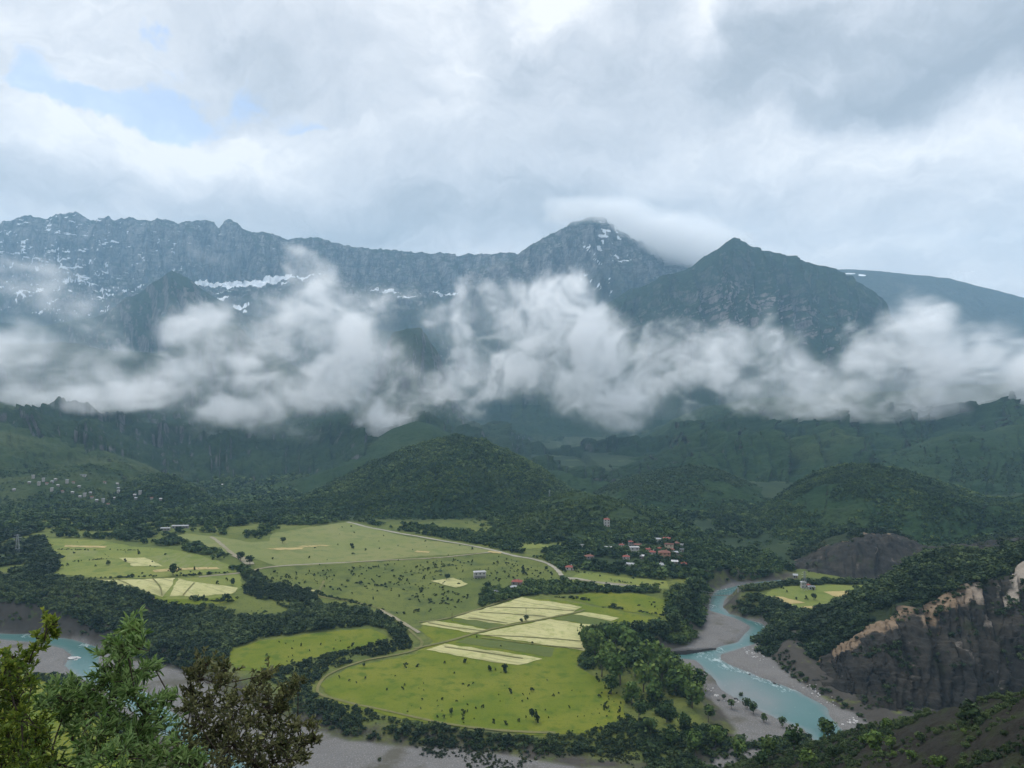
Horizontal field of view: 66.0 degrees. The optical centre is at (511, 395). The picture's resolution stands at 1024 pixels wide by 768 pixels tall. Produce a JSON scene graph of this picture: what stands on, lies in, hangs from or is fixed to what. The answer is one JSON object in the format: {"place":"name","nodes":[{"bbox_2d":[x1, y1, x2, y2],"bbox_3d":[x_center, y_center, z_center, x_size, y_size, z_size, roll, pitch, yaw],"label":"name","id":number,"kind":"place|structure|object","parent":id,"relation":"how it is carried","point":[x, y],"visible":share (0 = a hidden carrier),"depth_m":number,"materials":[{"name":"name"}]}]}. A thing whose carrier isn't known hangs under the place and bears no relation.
{"place":"outdoors","nodes":[
{"label":"outdoors","id":0,"kind":"place"},
{"bbox_2d":[0,676,132,767],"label":"meadow","id":1,"kind":"structure","parent":0,"point":[62,738],"depth_m":418.46,"materials":[{"name":"green plant"}]},
{"bbox_2d":[0,401,208,506],"bbox_3d":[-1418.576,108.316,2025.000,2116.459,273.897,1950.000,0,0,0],"label":"foothill","id":2,"kind":"structure","parent":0,"point":[20,446],"depth_m":1458.62,"materials":[{"name":"plant"}]},
{"bbox_2d":[0,452,207,507],"bbox_3d":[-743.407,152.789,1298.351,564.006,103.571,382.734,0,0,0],"label":"woodland","id":3,"kind":"object","parent":2,"relation":"on","point":[54,474],"visible":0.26,"depth_m":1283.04,"materials":[{"name":"green plant"}]},
{"bbox_2d":[0,633,245,767],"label":"river","id":4,"kind":"structure","parent":0,"point":[74,648],"depth_m":560.33,"materials":[{"name":"liquid"}]},
{"bbox_2d":[103,578,174,596],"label":"hay field","id":5,"kind":"structure","parent":0,"point":[151,586],"depth_m":667.98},
{"bbox_2d":[120,558,161,565],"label":"hay field","id":6,"kind":"structure","parent":0,"point":[140,562],"depth_m":737.41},
{"bbox_2d":[47,538,236,578],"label":"terrace field","id":7,"kind":"structure","parent":0,"point":[87,567],"depth_m":746.93,"materials":[{"name":"green plant"}]},
{"bbox_2d":[111,474,211,506],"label":"hill","id":8,"kind":"structure","parent":0,"point":[148,500],"depth_m":1248.15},
{"bbox_2d":[109,472,216,506],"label":"woodland","id":9,"kind":"object","parent":8,"relation":"on","point":[139,481],"visible":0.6,"depth_m":1274.93,"materials":[{"name":"green plant"}]},
{"bbox_2d":[97,574,241,598],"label":"terrace field","id":10,"kind":"structure","parent":0,"point":[222,580],"depth_m":687.72,"materials":[{"name":"green plant"}]},
{"bbox_2d":[155,596,240,604],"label":"meadow","id":11,"kind":"structure","parent":0,"point":[192,601],"depth_m":640.83,"materials":[{"name":"green plant"}]},
{"bbox_2d":[170,578,236,595],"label":"hay field","id":12,"kind":"structure","parent":0,"point":[181,586],"depth_m":666.40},
{"bbox_2d":[0,270,556,423],"bbox_3d":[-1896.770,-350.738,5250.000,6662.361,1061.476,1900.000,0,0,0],"label":"mountain spur","id":13,"kind":"structure","parent":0,"point":[167,310],"depth_m":5197.89,"materials":[{"name":"grey stone"}]},
{"bbox_2d":[230,629,386,670],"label":"meadow","id":14,"kind":"structure","parent":0,"point":[249,657],"depth_m":550.63,"materials":[{"name":"green plant"}]},
{"bbox_2d":[199,551,497,576],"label":"dirt road","id":15,"kind":"structure","parent":0,"point":[338,562],"depth_m":788.76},
{"bbox_2d":[0,211,703,335],"bbox_3d":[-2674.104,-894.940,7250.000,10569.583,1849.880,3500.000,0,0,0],"label":"mountain ridge","id":16,"kind":"structure","parent":0,"point":[61,267],"depth_m":7360.08,"materials":[{"name":"stone"}]},
{"bbox_2d":[0,324,708,482],"bbox_3d":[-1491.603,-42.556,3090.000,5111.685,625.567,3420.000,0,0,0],"label":"mountain foot","id":17,"kind":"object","parent":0,"point":[208,403],"visible":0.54,"depth_m":3023.25},
{"bbox_2d":[291,436,568,518],"bbox_3d":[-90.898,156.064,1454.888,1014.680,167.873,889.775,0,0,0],"label":"wooded hill","id":18,"kind":"structure","parent":0,"point":[440,494],"depth_m":1211.18,"materials":[{"name":"plant"}]},
{"bbox_2d":[285,433,626,519],"bbox_3d":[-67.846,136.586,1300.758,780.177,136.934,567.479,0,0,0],"label":"woodland","id":19,"kind":"object","parent":18,"relation":"on","point":[336,482],"visible":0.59,"depth_m":1248.88,"materials":[{"name":"green plant"}]},
{"bbox_2d":[316,580,555,732],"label":"dirt road","id":20,"kind":"structure","parent":0,"point":[342,700],"depth_m":460.08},
{"bbox_2d":[267,421,608,494],"bbox_3d":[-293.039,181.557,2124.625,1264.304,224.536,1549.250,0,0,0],"label":"hill","id":21,"kind":"structure","parent":0,"point":[395,439],"depth_m":1742.07,"materials":[{"name":"plant"}]},
{"bbox_2d":[195,471,313,501],"bbox_3d":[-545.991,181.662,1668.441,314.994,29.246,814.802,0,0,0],"label":"woodland","id":22,"kind":"object","parent":21,"relation":"on","point":[226,490],"visible":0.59,"depth_m":1609.24,"materials":[{"name":"green plant"}]},
{"bbox_2d":[433,578,466,586],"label":"hay field","id":23,"kind":"structure","parent":0,"point":[452,582],"depth_m":720.77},
{"bbox_2d":[422,621,484,632],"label":"hay field","id":24,"kind":"structure","parent":0,"point":[462,628],"depth_m":598.05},
{"bbox_2d":[427,644,540,664],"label":"hay field","id":25,"kind":"structure","parent":0,"point":[496,658],"depth_m":539.00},
{"bbox_2d":[320,598,666,735],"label":"meadow","id":26,"kind":"structure","parent":0,"point":[561,672],"depth_m":481.11,"materials":[{"name":"green plant"}]},
{"bbox_2d":[601,671,619,693],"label":"tree","id":27,"kind":"object","parent":26,"relation":"on","point":[610,680],"visible":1,"depth_m":471.13,"materials":[{"name":"green plant"}]},
{"bbox_2d":[414,609,584,648],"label":"dirt road","id":28,"kind":"structure","parent":0,"point":[495,628],"depth_m":593.94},
{"bbox_2d":[348,522,659,587],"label":"road","id":29,"kind":"structure","parent":0,"point":[558,571],"depth_m":834.93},
{"bbox_2d":[0,436,1023,767],"bbox_3d":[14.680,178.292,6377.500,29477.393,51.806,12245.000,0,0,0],"label":"ground","id":30,"kind":"structure","parent":0,"point":[334,748],"depth_m":606.35,"materials":[{"name":"plant"}]},
{"bbox_2d":[0,527,64,573],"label":"woodland","id":31,"kind":"object","parent":30,"relation":"on","point":[33,552],"visible":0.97,"depth_m":753.36,"materials":[{"name":"green plant"}]},
{"bbox_2d":[32,671,143,741],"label":"woodland","id":32,"kind":"object","parent":30,"relation":"on","point":[43,677],"visible":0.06,"depth_m":490.76,"materials":[{"name":"green plant"}]},
{"bbox_2d":[0,497,351,545],"bbox_3d":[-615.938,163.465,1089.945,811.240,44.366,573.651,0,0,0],"label":"woodland","id":33,"kind":"object","parent":30,"relation":"on","point":[133,519],"visible":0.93,"depth_m":990.93,"materials":[{"name":"green plant"}]},
{"bbox_2d":[148,553,227,569],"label":"pasture","id":34,"kind":"structure","parent":30,"relation":"on","point":[174,560],"depth_m":745.76,"materials":[{"name":"green plant"}]},
{"bbox_2d":[0,569,408,668],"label":"woodland","id":35,"kind":"object","parent":30,"relation":"on","point":[169,626],"visible":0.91,"depth_m":611.55,"materials":[{"name":"green plant"}]},
{"bbox_2d":[181,540,251,572],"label":"woodland","id":36,"kind":"object","parent":30,"relation":"on","point":[198,546],"visible":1,"depth_m":776.61,"materials":[{"name":"green plant"}]},
{"bbox_2d":[237,569,323,600],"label":"woodland","id":37,"kind":"object","parent":30,"relation":"on","point":[273,589],"visible":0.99,"depth_m":679.42,"materials":[{"name":"green plant"}]},
{"bbox_2d":[178,522,491,565],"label":"pasture","id":38,"kind":"structure","parent":30,"relation":"on","point":[376,544],"depth_m":850.33,"materials":[{"name":"green plant"}]},
{"bbox_2d":[264,634,413,687],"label":"woodland","id":39,"kind":"object","parent":30,"relation":"on","point":[315,674],"visible":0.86,"depth_m":523.09,"materials":[{"name":"green plant"}]},
{"bbox_2d":[73,525,663,613],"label":"scrubland","id":40,"kind":"structure","parent":30,"relation":"on","point":[385,583],"depth_m":723.34,"materials":[{"name":"green plant"}]},
{"bbox_2d":[353,517,577,571],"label":"woodland","id":41,"kind":"object","parent":30,"relation":"on","point":[489,538],"visible":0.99,"depth_m":905.54,"materials":[{"name":"green plant"}]},
{"bbox_2d":[286,683,658,754],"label":"woodland","id":42,"kind":"object","parent":30,"relation":"on","point":[476,734],"visible":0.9,"depth_m":420.46,"materials":[{"name":"green plant"}]},
{"bbox_2d":[452,619,503,628],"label":"crop strip","id":43,"kind":"object","parent":30,"relation":"on","point":[481,624],"visible":1,"depth_m":604.98,"materials":[{"name":"green plant"}]},
{"bbox_2d":[458,637,553,656],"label":"crop strip","id":44,"kind":"object","parent":30,"relation":"on","point":[534,649],"visible":1,"depth_m":556.02,"materials":[{"name":"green plant"}]},
{"bbox_2d":[377,738,639,767],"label":"scrubland","id":45,"kind":"structure","parent":30,"relation":"on","point":[520,762],"depth_m":402.78,"materials":[{"name":"green plant"}]},
{"bbox_2d":[477,575,661,606],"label":"woodland","id":46,"kind":"object","parent":30,"relation":"on","point":[564,584],"visible":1,"depth_m":691.07,"materials":[{"name":"green plant"}]},
{"bbox_2d":[580,628,605,653],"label":"tree","id":47,"kind":"object","parent":30,"relation":"on","point":[592,640],"visible":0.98,"depth_m":532.67,"materials":[{"name":"green plant"}]},
{"bbox_2d":[594,648,612,676],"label":"tree","id":48,"kind":"object","parent":30,"relation":"on","point":[602,654],"visible":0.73,"depth_m":498.10,"materials":[{"name":"green plant"}]},
{"bbox_2d":[603,620,628,647],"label":"tree","id":49,"kind":"object","parent":30,"relation":"on","point":[616,630],"visible":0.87,"depth_m":540.39,"materials":[{"name":"green plant"}]},
{"bbox_2d":[604,650,628,684],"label":"tree","id":50,"kind":"object","parent":30,"relation":"on","point":[615,662],"visible":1,"depth_m":484.42,"materials":[{"name":"green plant"}]},
{"bbox_2d":[617,629,640,650],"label":"tree","id":51,"kind":"object","parent":30,"relation":"on","point":[629,639],"visible":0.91,"depth_m":522.51,"materials":[{"name":"green plant"}]},
{"bbox_2d":[622,681,642,703],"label":"tree","id":52,"kind":"object","parent":30,"relation":"on","point":[634,691],"visible":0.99,"depth_m":454.53,"materials":[{"name":"green plant"}]},
{"bbox_2d":[625,646,645,676],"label":"tree","id":53,"kind":"object","parent":30,"relation":"on","point":[633,655],"visible":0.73,"depth_m":498.08,"materials":[{"name":"green plant"}]},
{"bbox_2d":[476,513,796,580],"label":"woodland","id":54,"kind":"object","parent":30,"relation":"on","point":[726,557],"visible":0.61,"depth_m":824.03,"materials":[{"name":"green plant"}]},
{"bbox_2d":[630,660,659,691],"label":"tree","id":55,"kind":"object","parent":30,"relation":"on","point":[644,672],"visible":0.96,"depth_m":471.98,"materials":[{"name":"green plant"}]},
{"bbox_2d":[580,576,714,650],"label":"woodland","id":56,"kind":"object","parent":30,"relation":"on","point":[686,632],"visible":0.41,"depth_m":625.75,"materials":[{"name":"green plant"}]},
{"bbox_2d":[637,639,664,664],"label":"tree","id":57,"kind":"object","parent":30,"relation":"on","point":[649,649],"visible":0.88,"depth_m":507.69,"materials":[{"name":"green plant"}]},
{"bbox_2d":[577,647,731,759],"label":"woodland","id":58,"kind":"object","parent":30,"relation":"on","point":[586,658],"visible":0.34,"depth_m":455.15,"materials":[{"name":"green plant"}]},
{"bbox_2d":[645,678,663,699],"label":"tree","id":59,"kind":"object","parent":30,"relation":"on","point":[655,688],"visible":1,"depth_m":458.37,"materials":[{"name":"green plant"}]},
{"bbox_2d":[647,653,677,680],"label":"tree","id":60,"kind":"object","parent":30,"relation":"on","point":[663,662],"visible":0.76,"depth_m":484.60,"materials":[{"name":"green plant"}]},
{"bbox_2d":[658,702,674,721],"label":"tree","id":61,"kind":"object","parent":30,"relation":"on","point":[666,711],"visible":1,"depth_m":434.23,"materials":[{"name":"green plant"}]},
{"bbox_2d":[665,609,682,631],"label":"tree","id":62,"kind":"object","parent":30,"relation":"on","point":[674,619],"visible":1,"depth_m":592.11,"materials":[{"name":"green plant"}]},
{"bbox_2d":[664,666,687,695],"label":"tree","id":63,"kind":"object","parent":30,"relation":"on","point":[674,677],"visible":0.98,"depth_m":469.99,"materials":[{"name":"green plant"}]},
{"bbox_2d":[674,662,696,684],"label":"tree","id":64,"kind":"object","parent":30,"relation":"on","point":[688,671],"visible":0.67,"depth_m":478.35,"materials":[{"name":"green plant"}]},
{"bbox_2d":[671,648,715,654],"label":"rock ledge","id":65,"kind":"object","parent":30,"relation":"on","point":[683,651],"visible":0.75,"depth_m":569.44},
{"bbox_2d":[686,728,702,755],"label":"tree","id":66,"kind":"object","parent":30,"relation":"on","point":[694,742],"visible":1,"depth_m":403.42,"materials":[{"name":"green plant"}]},
{"bbox_2d":[684,678,706,708],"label":"tree","id":67,"kind":"object","parent":30,"relation":"on","point":[693,690],"visible":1,"depth_m":450.54,"materials":[{"name":"green plant"}]},
{"bbox_2d":[628,503,770,548],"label":"woodland","id":68,"kind":"object","parent":30,"relation":"on","point":[726,518],"visible":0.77,"depth_m":1098.80,"materials":[{"name":"green plant"}]},
{"bbox_2d":[707,725,725,746],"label":"tree","id":69,"kind":"object","parent":30,"relation":"on","point":[716,733],"visible":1,"depth_m":412.26,"materials":[{"name":"green plant"}]},
{"bbox_2d":[642,723,811,767],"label":"woodland","id":70,"kind":"object","parent":30,"relation":"on","point":[683,760],"visible":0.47,"depth_m":405.12,"materials":[{"name":"green plant"}]},
{"bbox_2d":[730,736,746,755],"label":"tree","id":71,"kind":"object","parent":30,"relation":"on","point":[737,745],"visible":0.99,"depth_m":399.21,"materials":[{"name":"green plant"}]},
{"bbox_2d":[732,592,809,624],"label":"woodland","id":72,"kind":"object","parent":30,"relation":"on","point":[780,610],"visible":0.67,"depth_m":652.70,"materials":[{"name":"green plant"}]},
{"bbox_2d":[737,576,872,590],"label":"woodland","id":73,"kind":"object","parent":30,"relation":"on","point":[764,585],"visible":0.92,"depth_m":749.86,"materials":[{"name":"green plant"}]},
{"bbox_2d":[777,649,868,723],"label":"woodland","id":74,"kind":"object","parent":30,"relation":"on","point":[800,673],"visible":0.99,"depth_m":507.93,"materials":[{"name":"green plant"}]},
{"bbox_2d":[0,0,1023,297],"label":"sky","id":75,"kind":"structure","parent":0,"point":[873,135],"materials":[{"name":"white"}]},
{"bbox_2d":[455,597,580,624],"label":"hay field","id":76,"kind":"structure","parent":0,"point":[532,611],"depth_m":635.39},
{"bbox_2d":[479,619,590,650],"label":"hay field","id":77,"kind":"structure","parent":0,"point":[547,630],"depth_m":583.54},
{"bbox_2d":[491,492,650,542],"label":"hill shoulder","id":78,"kind":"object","parent":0,"point":[623,512],"visible":0.3,"depth_m":984.05},
{"bbox_2d":[465,489,655,545],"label":"woodland","id":79,"kind":"object","parent":78,"relation":"on","point":[535,508],"visible":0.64,"depth_m":980.86,"materials":[{"name":"green plant"}]},
{"bbox_2d":[461,216,692,336],"bbox_3d":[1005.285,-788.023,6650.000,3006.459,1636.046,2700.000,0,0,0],"label":"rocky peak","id":80,"kind":"structure","parent":0,"point":[559,279],"depth_m":6415.61,"materials":[{"name":"stone"}]},
{"bbox_2d":[554,614,643,625],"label":"crop strip","id":81,"kind":"object","parent":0,"point":[580,619],"visible":0.48,"depth_m":615.50,"materials":[{"name":"green plant"}]},
{"bbox_2d":[568,592,665,616],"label":"pasture","id":82,"kind":"structure","parent":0,"point":[629,602],"depth_m":664.55,"materials":[{"name":"green plant"}]},
{"bbox_2d":[571,572,668,588],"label":"pasture","id":83,"kind":"structure","parent":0,"point":[601,578],"depth_m":729.43,"materials":[{"name":"green plant"}]},
{"bbox_2d":[599,466,766,514],"bbox_3d":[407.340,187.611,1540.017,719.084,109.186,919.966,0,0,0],"label":"green spur","id":84,"kind":"structure","parent":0,"point":[733,492],"depth_m":1327.77,"materials":[{"name":"plant"}]},
{"bbox_2d":[592,463,771,514],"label":"woodland","id":85,"kind":"object","parent":84,"relation":"on","point":[680,468],"visible":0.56,"depth_m":1395.23,"materials":[{"name":"green plant"}]},
{"bbox_2d":[673,580,841,739],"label":"river","id":86,"kind":"structure","parent":0,"point":[790,705],"depth_m":502.71,"materials":[{"name":"liquid"}]},
{"bbox_2d":[509,237,1023,435],"bbox_3d":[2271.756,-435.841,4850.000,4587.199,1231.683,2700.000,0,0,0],"label":"pyramid mountain","id":87,"kind":"structure","parent":0,"point":[733,319],"depth_m":4273.65,"materials":[{"name":"grey stone"}]},
{"bbox_2d":[765,584,862,608],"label":"field","id":88,"kind":"structure","parent":0,"point":[800,593],"depth_m":716.35,"materials":[{"name":"green plant"}]},
{"bbox_2d":[609,383,1023,495],"bbox_3d":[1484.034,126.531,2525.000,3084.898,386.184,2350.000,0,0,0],"label":"foothill","id":89,"kind":"structure","parent":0,"point":[778,438],"depth_m":2257.50,"materials":[{"name":"plant"}]},
{"bbox_2d":[700,448,1023,494],"bbox_3d":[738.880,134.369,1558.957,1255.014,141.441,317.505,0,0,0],"label":"woodland","id":90,"kind":"object","parent":89,"relation":"on","point":[985,474],"visible":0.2,"depth_m":1558.72,"materials":[{"name":"green plant"}]},
{"bbox_2d":[734,694,1023,767],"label":"foreground slope","id":91,"kind":"structure","parent":0,"point":[946,744],"depth_m":178.18,"materials":[{"name":"plant"}]},
{"bbox_2d":[760,734,779,759],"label":"tree","id":92,"kind":"object","parent":91,"relation":"on","point":[768,743],"visible":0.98,"depth_m":277.92,"materials":[{"name":"green plant"}]},
{"bbox_2d":[784,723,803,749],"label":"tree","id":93,"kind":"object","parent":91,"relation":"on","point":[792,736],"visible":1,"depth_m":276.87,"materials":[{"name":"green plant"}]},
{"bbox_2d":[798,747,816,767],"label":"tree","id":94,"kind":"object","parent":91,"relation":"on","point":[803,755],"visible":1,"depth_m":230.40,"materials":[{"name":"green plant"}]},
{"bbox_2d":[818,719,837,738],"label":"tree","id":95,"kind":"object","parent":91,"relation":"on","point":[827,727],"visible":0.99,"depth_m":266.34,"materials":[{"name":"green plant"}]},
{"bbox_2d":[719,688,1023,767],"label":"woodland","id":96,"kind":"object","parent":91,"relation":"on","point":[842,745],"visible":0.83,"depth_m":214.06,"materials":[{"name":"green plant"}]},
{"bbox_2d":[863,729,885,753],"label":"tree","id":97,"kind":"object","parent":91,"relation":"on","point":[874,737],"visible":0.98,"depth_m":201.89,"materials":[{"name":"green plant"}]},
{"bbox_2d":[958,698,983,724],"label":"tree","id":98,"kind":"object","parent":91,"relation":"on","point":[969,711],"visible":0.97,"depth_m":181.62,"materials":[{"name":"green plant"}]},
{"bbox_2d":[762,465,1023,544],"bbox_3d":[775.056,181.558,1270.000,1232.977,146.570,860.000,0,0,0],"label":"dark spur","id":99,"kind":"structure","parent":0,"point":[836,511],"depth_m":1024.53,"materials":[{"name":"plant"}]},
{"bbox_2d":[743,462,1023,548],"bbox_3d":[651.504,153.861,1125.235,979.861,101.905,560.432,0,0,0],"label":"woodland","id":100,"kind":"object","parent":99,"relation":"on","point":[931,490],"visible":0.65,"depth_m":1094.23,"materials":[{"name":"green plant"}]},
{"bbox_2d":[772,558,1023,711],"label":"shale ridge","id":101,"kind":"structure","parent":0,"point":[941,683],"depth_m":481.34,"materials":[{"name":"stone"}]},
{"bbox_2d":[750,539,1023,659],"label":"woodland","id":102,"kind":"object","parent":101,"relation":"on","point":[919,572],"visible":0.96,"depth_m":557.25,"materials":[{"name":"green plant"}]},
{"bbox_2d":[771,573,1023,711],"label":"woodland","id":103,"kind":"object","parent":101,"relation":"on","point":[940,608],"visible":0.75,"depth_m":489.21,"materials":[{"name":"green plant"}]},
{"bbox_2d":[789,531,1023,578],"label":"landslide cliff","id":104,"kind":"structure","parent":0,"point":[871,555],"depth_m":810.88,"materials":[{"name":"stone"}]},
{"bbox_2d":[785,524,1018,551],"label":"woodland","id":105,"kind":"object","parent":104,"relation":"on","point":[801,541],"visible":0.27,"depth_m":922.79,"materials":[{"name":"green plant"}]},
{"bbox_2d":[785,526,1023,559],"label":"woodland","id":106,"kind":"object","parent":104,"relation":"on","point":[877,530],"visible":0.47,"depth_m":883.73,"materials":[{"name":"green plant"}]},
{"bbox_2d":[798,530,1023,571],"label":"woodland","id":107,"kind":"object","parent":104,"relation":"on","point":[862,536],"visible":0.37,"depth_m":834.13,"materials":[{"name":"green plant"}]},
{"bbox_2d":[839,269,1023,375],"bbox_3d":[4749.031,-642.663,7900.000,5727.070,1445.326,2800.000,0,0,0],"label":"mountain","id":108,"kind":"structure","parent":0,"point":[964,324],"depth_m":7603.33,"materials":[{"name":"stone"}]},
{"bbox_2d":[875,424,1023,482],"bbox_3d":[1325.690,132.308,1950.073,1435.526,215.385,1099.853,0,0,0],"label":"green spur","id":109,"kind":"structure","parent":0,"point":[1010,436],"depth_m":1764.79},
{"bbox_3d":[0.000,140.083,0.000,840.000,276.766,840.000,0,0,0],"label":"hillside","id":110,"kind":"structure","parent":0,"visible":0},
{"bbox_2d":[0,606,62,767],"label":"shrub","id":111,"kind":"object","parent":110,"relation":"on","point":[29,752],"visible":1,"depth_m":4.84,"materials":[{"name":"green plant"}]},
{"bbox_2d":[20,604,210,767],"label":"shrub","id":112,"kind":"object","parent":110,"relation":"on","point":[124,685],"visible":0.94,"depth_m":5.39,"materials":[{"name":"green plant"}]},
{"bbox_2d":[158,645,323,767],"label":"shrub","id":113,"kind":"object","parent":110,"relation":"on","point":[211,736],"visible":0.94,"depth_m":6.22,"materials":[{"name":"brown plant"}]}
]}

